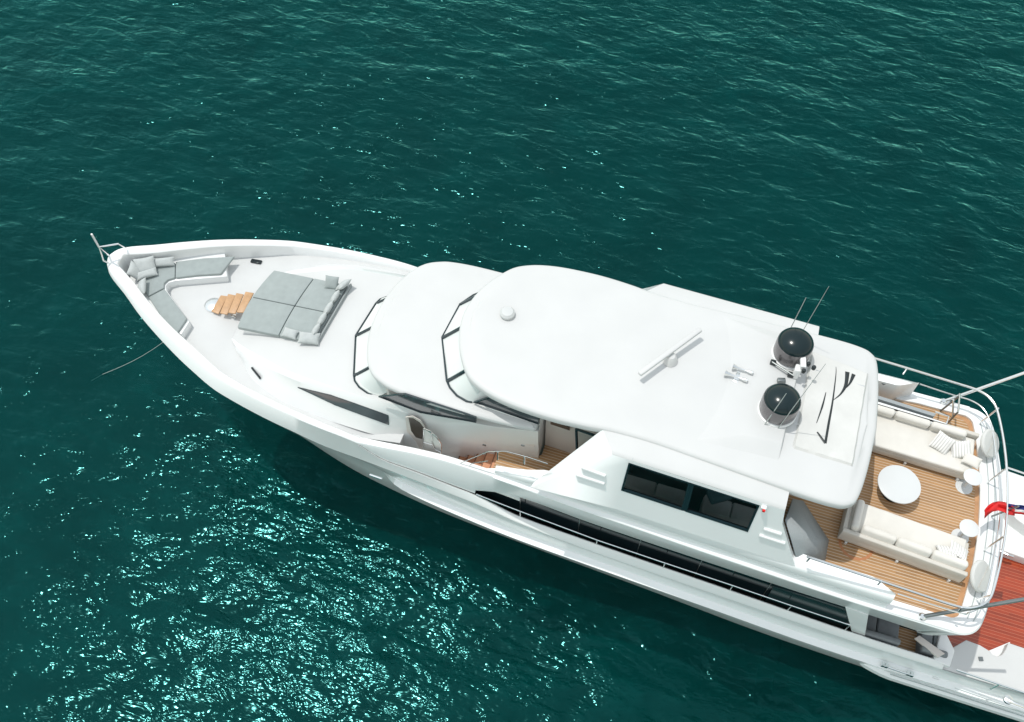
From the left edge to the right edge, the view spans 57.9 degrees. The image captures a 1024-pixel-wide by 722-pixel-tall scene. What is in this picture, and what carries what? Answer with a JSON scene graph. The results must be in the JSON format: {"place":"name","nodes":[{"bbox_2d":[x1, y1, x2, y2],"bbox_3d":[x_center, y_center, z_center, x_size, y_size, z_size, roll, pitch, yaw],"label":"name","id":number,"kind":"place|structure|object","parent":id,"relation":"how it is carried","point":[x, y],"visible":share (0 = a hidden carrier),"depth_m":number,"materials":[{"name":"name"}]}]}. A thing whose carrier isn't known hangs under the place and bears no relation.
{"place":"outdoors","nodes":[
{"label":"outdoors","id":0,"kind":"place"},
{"bbox_2d":[0,0,1023,721],"bbox_3d":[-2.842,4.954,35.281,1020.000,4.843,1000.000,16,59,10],"label":"sea","id":1,"kind":"structure","parent":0,"point":[180,540],"depth_m":41.22,"materials":[{"name":"liquid"}]},
{"bbox_2d":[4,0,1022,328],"bbox_3d":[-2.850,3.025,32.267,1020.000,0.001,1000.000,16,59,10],"label":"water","id":2,"kind":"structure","parent":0,"point":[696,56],"depth_m":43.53,"materials":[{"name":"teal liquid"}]},
{"bbox_2d":[91,233,1023,721],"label":"yacht","id":3,"kind":"object","parent":2,"relation":"on","point":[545,407],"visible":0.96,"depth_m":24.86,"materials":[{"name":"white"}]},
{"bbox_2d":[91,342,162,380],"bbox_3d":[-13.122,-0.262,32.261,4.931,4.413,0.109,5,58,4],"label":"anchor line","id":4,"kind":"object","parent":3,"relation":"attached to","point":[127,363],"visible":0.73,"depth_m":33.00,"materials":[{"name":"grey fabric"}]},
{"bbox_2d":[138,263,175,296],"bbox_3d":[-10.998,-2.742,28.648,1.223,0.090,1.438,-32,63,-19],"label":"seat cushion corner","id":5,"kind":"object","parent":3,"relation":"on","point":[159,281],"visible":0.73,"depth_m":28.45,"materials":[{"name":"grey fabric"}]},
{"bbox_2d":[126,261,139,280],"bbox_3d":[-11.556,-2.756,28.391,0.200,0.500,0.520,-18,51,31],"label":"throw pillow","id":6,"kind":"object","parent":5,"relation":"on","point":[133,270],"visible":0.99,"depth_m":28.26,"materials":[{"name":"white fabric"}]},
{"bbox_2d":[138,277,145,293],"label":"throw pillow","id":7,"kind":"object","parent":5,"relation":"on","point":[142,285],"visible":0.88,"depth_m":28.03,"materials":[{"name":"white fabric"}]},
{"bbox_2d":[133,256,156,271],"bbox_3d":[-11.297,-2.933,28.480,0.620,0.205,0.520,-12,100,-7],"label":"throw pillow","id":8,"kind":"object","parent":5,"relation":"on","point":[145,263],"visible":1,"depth_m":28.39,"materials":[{"name":"white fabric"}]},
{"bbox_2d":[137,267,157,280],"bbox_3d":[-11.226,-2.673,28.408,0.640,0.183,0.260,-19,84,-11],"label":"throw pillow","id":9,"kind":"object","parent":5,"relation":"on","point":[151,272],"visible":1,"depth_m":28.34,"materials":[{"name":"white fabric"}]},
{"bbox_2d":[154,257,174,266],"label":"throw pillow","id":10,"kind":"object","parent":5,"relation":"on","point":[166,261],"visible":1,"depth_m":28.57,"materials":[{"name":"white fabric"}]},
{"bbox_2d":[149,289,186,332],"bbox_3d":[-10.312,-1.485,27.842,0.565,0.090,1.721,-34,63,-20],"label":"seat cushion","id":11,"kind":"object","parent":3,"relation":"on","point":[169,310],"visible":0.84,"depth_m":27.82,"materials":[{"name":"grey fabric"}]},
{"bbox_2d":[176,257,233,278],"bbox_3d":[-9.556,-2.914,28.755,1.794,0.090,0.683,-5,58,-3],"label":"seat cushion","id":12,"kind":"object","parent":3,"relation":"on","point":[202,267],"visible":1,"depth_m":28.71,"materials":[{"name":"grey fabric"}]},
{"bbox_2d":[238,271,347,340],"bbox_3d":[-6.559,-1.503,27.760,2.652,0.791,2.292,16,59,10],"label":"sunbed","id":13,"kind":"object","parent":3,"relation":"on","point":[279,302],"visible":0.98,"depth_m":27.52,"materials":[{"name":"grey fabric"}]},
{"bbox_2d":[281,327,298,339],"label":"throw pillow","id":14,"kind":"object","parent":13,"relation":"on","point":[289,333],"visible":1,"depth_m":26.79,"materials":[{"name":"white fabric"}]},
{"bbox_2d":[298,331,319,344],"bbox_3d":[-5.858,-0.657,26.675,0.620,0.226,0.360,5,76,4],"label":"throw pillow","id":15,"kind":"object","parent":13,"relation":"on","point":[307,338],"visible":1,"depth_m":26.59,"materials":[{"name":"white fabric"}]},
{"bbox_2d":[311,323,319,333],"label":"throw pillow","id":16,"kind":"object","parent":13,"relation":"on","point":[315,329],"visible":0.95,"depth_m":26.69,"materials":[{"name":"white fabric"}]},
{"bbox_2d":[317,312,326,325],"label":"throw pillow","id":17,"kind":"object","parent":13,"relation":"on","point":[321,319],"visible":0.98,"depth_m":26.90,"materials":[{"name":"white fabric"}]},
{"bbox_2d":[323,301,332,313],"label":"throw pillow","id":18,"kind":"object","parent":13,"relation":"on","point":[328,307],"visible":0.93,"depth_m":27.11,"materials":[{"name":"white fabric"}]},
{"bbox_2d":[324,275,338,288],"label":"throw pillow","id":19,"kind":"object","parent":13,"relation":"on","point":[331,282],"visible":1,"depth_m":27.67,"materials":[{"name":"grey fabric"}]},
{"bbox_2d":[330,290,339,302],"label":"throw pillow","id":20,"kind":"object","parent":13,"relation":"on","point":[335,296],"visible":0.98,"depth_m":27.33,"materials":[{"name":"white fabric"}]},
{"bbox_2d":[335,279,350,290],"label":"throw pillow","id":21,"kind":"object","parent":13,"relation":"on","point":[343,284],"visible":0.99,"depth_m":27.45,"materials":[{"name":"white fabric"}]},
{"bbox_2d":[298,387,388,424],"bbox_3d":[-4.768,1.214,25.954,2.878,0.405,0.173,18,59,12],"label":"strip window","id":22,"kind":"structure","parent":3,"relation":"in","point":[367,412],"depth_m":25.83,"materials":[{"name":"grey glass"}]},
{"bbox_2d":[409,418,423,438],"bbox_3d":[-2.617,1.869,25.573,0.411,1.101,0.030,16,59,10],"label":"passage door","id":23,"kind":"structure","parent":3,"relation":"in","point":[416,427],"depth_m":25.53,"materials":[{"name":"brown"}]},
{"bbox_2d":[378,393,476,422],"bbox_3d":[-2.273,1.214,24.521,2.856,0.837,0.098,16,59,10],"label":"house window","id":24,"kind":"structure","parent":3,"relation":"in","point":[409,401],"depth_m":24.51,"materials":[{"name":"black glass"}]},
{"bbox_2d":[473,397,539,424],"bbox_3d":[-0.157,1.188,23.579,1.851,0.703,0.093,19,59,12],"label":"wheelhouse window","id":25,"kind":"structure","parent":3,"relation":"in","point":[488,402],"depth_m":23.67,"materials":[{"name":"black glass"}]},
{"bbox_2d":[550,421,569,430],"bbox_3d":[1.268,1.678,24.297,0.536,0.288,0.042,16,59,10],"label":"recess window","id":26,"kind":"structure","parent":3,"relation":"in","point":[552,423],"depth_m":24.31,"materials":[{"name":"black glass"}]},
{"bbox_2d":[624,474,685,505],"bbox_3d":[3.744,3.582,24.426,1.750,1.040,0.720,16,59,10],"label":"grey couch","id":27,"kind":"object","parent":3,"relation":"on","point":[661,491],"visible":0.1,"depth_m":24.31,"materials":[{"name":"fabric"}]},
{"bbox_2d":[621,463,689,510],"bbox_3d":[3.550,3.070,22.799,1.601,1.197,0.356,16,59,10],"label":"side window","id":28,"kind":"structure","parent":3,"relation":"in","point":[623,488],"depth_m":23.09,"materials":[{"name":"black"}]},
{"bbox_2d":[685,483,759,531],"bbox_3d":[5.098,3.557,22.575,1.647,1.195,0.356,16,59,10],"label":"side window","id":29,"kind":"structure","parent":3,"relation":"in","point":[688,510],"depth_m":22.85,"materials":[{"name":"black"}]},
{"bbox_2d":[699,495,754,526],"bbox_3d":[5.655,4.078,24.103,1.500,1.040,0.800,16,59,10],"label":"grey couch","id":30,"kind":"object","parent":3,"relation":"on","point":[736,513],"visible":0.33,"depth_m":23.98,"materials":[{"name":"fabric"}]},
{"bbox_2d":[706,488,731,504],"bbox_3d":[5.398,3.477,24.085,0.600,0.200,0.400,-14,58,-8],"label":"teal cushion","id":31,"kind":"object","parent":30,"relation":"on","point":[714,498],"visible":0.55,"depth_m":23.95,"materials":[{"name":"teal fabric"}]},
{"bbox_2d":[793,352,867,466],"bbox_3d":[7.973,1.130,23.040,1.540,0.185,3.013,16,59,10],"label":"canvas cover","id":32,"kind":"object","parent":3,"relation":"on","point":[829,418],"visible":0.99,"depth_m":22.90,"materials":[{"name":"white fabric"}]},
{"bbox_2d":[850,615,900,646],"bbox_3d":[10.343,7.614,26.340,1.250,0.780,0.800,16,59,10],"label":"grey couch","id":33,"kind":"object","parent":3,"relation":"on","point":[882,630],"visible":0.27,"depth_m":26.14,"materials":[{"name":"fabric"}]},
{"bbox_2d":[877,465,920,503],"bbox_3d":[10.300,3.415,24.811,1.120,0.543,1.120,16,59,10],"label":"coffee table","id":34,"kind":"object","parent":3,"relation":"on","point":[899,484],"visible":1,"depth_m":24.57,"materials":[{"name":"white paint"}]},
{"bbox_2d":[837,499,968,582],"bbox_3d":[10.156,4.581,23.900,3.140,0.821,1.120,19,59,12],"label":"sofa","id":35,"kind":"object","parent":3,"relation":"on","point":[897,538],"visible":0.91,"depth_m":23.75,"materials":[{"name":"beige fabric"}]},
{"bbox_2d":[936,545,956,556],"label":"throw pillow","id":36,"kind":"object","parent":35,"relation":"on","point":[944,549],"visible":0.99,"depth_m":23.42,"materials":[{"name":"fabric"}]},
{"bbox_2d":[949,540,968,560],"bbox_3d":[11.328,4.816,23.438,0.500,0.162,0.440,35,45,8],"label":"throw pillow","id":37,"kind":"object","parent":35,"relation":"on","point":[958,550],"visible":1,"depth_m":23.35,"materials":[{"name":"fabric"}]},
{"bbox_2d":[872,404,978,480],"bbox_3d":[11.031,2.119,25.477,3.300,0.815,1.340,17,59,11],"label":"sofa","id":38,"kind":"object","parent":3,"relation":"on","point":[905,438],"visible":0.67,"depth_m":25.30,"materials":[{"name":"beige fabric"}]},
{"bbox_2d":[929,430,955,454],"bbox_3d":[11.671,2.223,25.074,0.500,0.162,0.500,36,102,12],"label":"throw pillow","id":39,"kind":"object","parent":38,"relation":"on","point":[942,442],"visible":1,"depth_m":25.02,"materials":[{"name":"fabric"}]},
{"bbox_2d":[951,440,970,457],"bbox_3d":[12.127,2.388,24.991,0.500,0.162,0.480,-3,87,21],"label":"throw pillow","id":40,"kind":"object","parent":38,"relation":"on","point":[960,449],"visible":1,"depth_m":24.93,"materials":[{"name":"fabric"}]},
{"bbox_2d":[961,453,982,469],"bbox_3d":[12.347,2.669,24.834,0.460,0.165,0.340,29,74,17],"label":"throw pillow","id":41,"kind":"object","parent":38,"relation":"on","point":[973,461],"visible":1,"depth_m":24.77,"materials":[{"name":"beige fabric"}]},
{"bbox_2d":[915,636,944,657],"bbox_3d":[11.579,8.142,25.987,0.830,0.800,0.222,36,64,21],"label":"narrow table","id":42,"kind":"object","parent":3,"relation":"on","point":[934,651],"visible":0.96,"depth_m":25.64,"materials":[{"name":"grey"}]},
{"bbox_2d":[915,630,947,657],"bbox_3d":[11.893,7.823,26.202,0.700,0.780,1.200,16,59,10],"label":"grey couch","id":43,"kind":"object","parent":3,"relation":"on","point":[923,650],"visible":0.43,"depth_m":25.97,"materials":[{"name":"fabric"}]},
{"bbox_2d":[951,519,978,542],"bbox_3d":[11.790,4.466,24.091,0.490,0.616,0.490,16,59,10],"label":"side table","id":44,"kind":"object","parent":3,"relation":"on","point":[968,529],"visible":0.88,"depth_m":23.87,"materials":[{"name":"white paint"}]},
{"bbox_2d":[955,469,982,493],"bbox_3d":[12.274,3.251,24.867,0.490,0.616,0.490,16,59,10],"label":"side table","id":45,"kind":"object","parent":3,"relation":"on","point":[973,477],"visible":1,"depth_m":24.69,"materials":[{"name":"white paint"}]},
{"bbox_2d":[918,597,1023,620],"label":"awning pole","id":46,"kind":"object","parent":3,"relation":"on","point":[922,616],"visible":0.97,"depth_m":22.57,"materials":[{"name":"silver metal"}]},
{"bbox_2d":[970,560,990,592],"bbox_3d":[11.799,5.417,23.267,0.820,0.146,0.820,51,63,-19],"label":"round pad","id":47,"kind":"object","parent":3,"relation":"on","point":[980,571],"visible":0.97,"depth_m":23.16,"materials":[{"name":"white fabric"}]},
{"bbox_2d":[940,371,1023,404],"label":"awning pole","id":48,"kind":"object","parent":3,"relation":"on","point":[943,401],"visible":1,"depth_m":25.84,"materials":[{"name":"silver metal"}]},
{"bbox_2d":[980,429,998,457],"bbox_3d":[13.073,2.254,25.288,0.800,0.146,0.800,51,63,-19],"label":"round pad","id":49,"kind":"object","parent":3,"relation":"attached to","point":[987,445],"visible":0.94,"depth_m":25.17,"materials":[{"name":"white fabric"}]},
{"bbox_2d":[984,501,1023,518],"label":"ensign","id":50,"kind":"object","parent":3,"relation":"attached to","point":[995,506],"visible":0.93,"depth_m":23.60,"materials":[{"name":"red fabric"}]}
]}

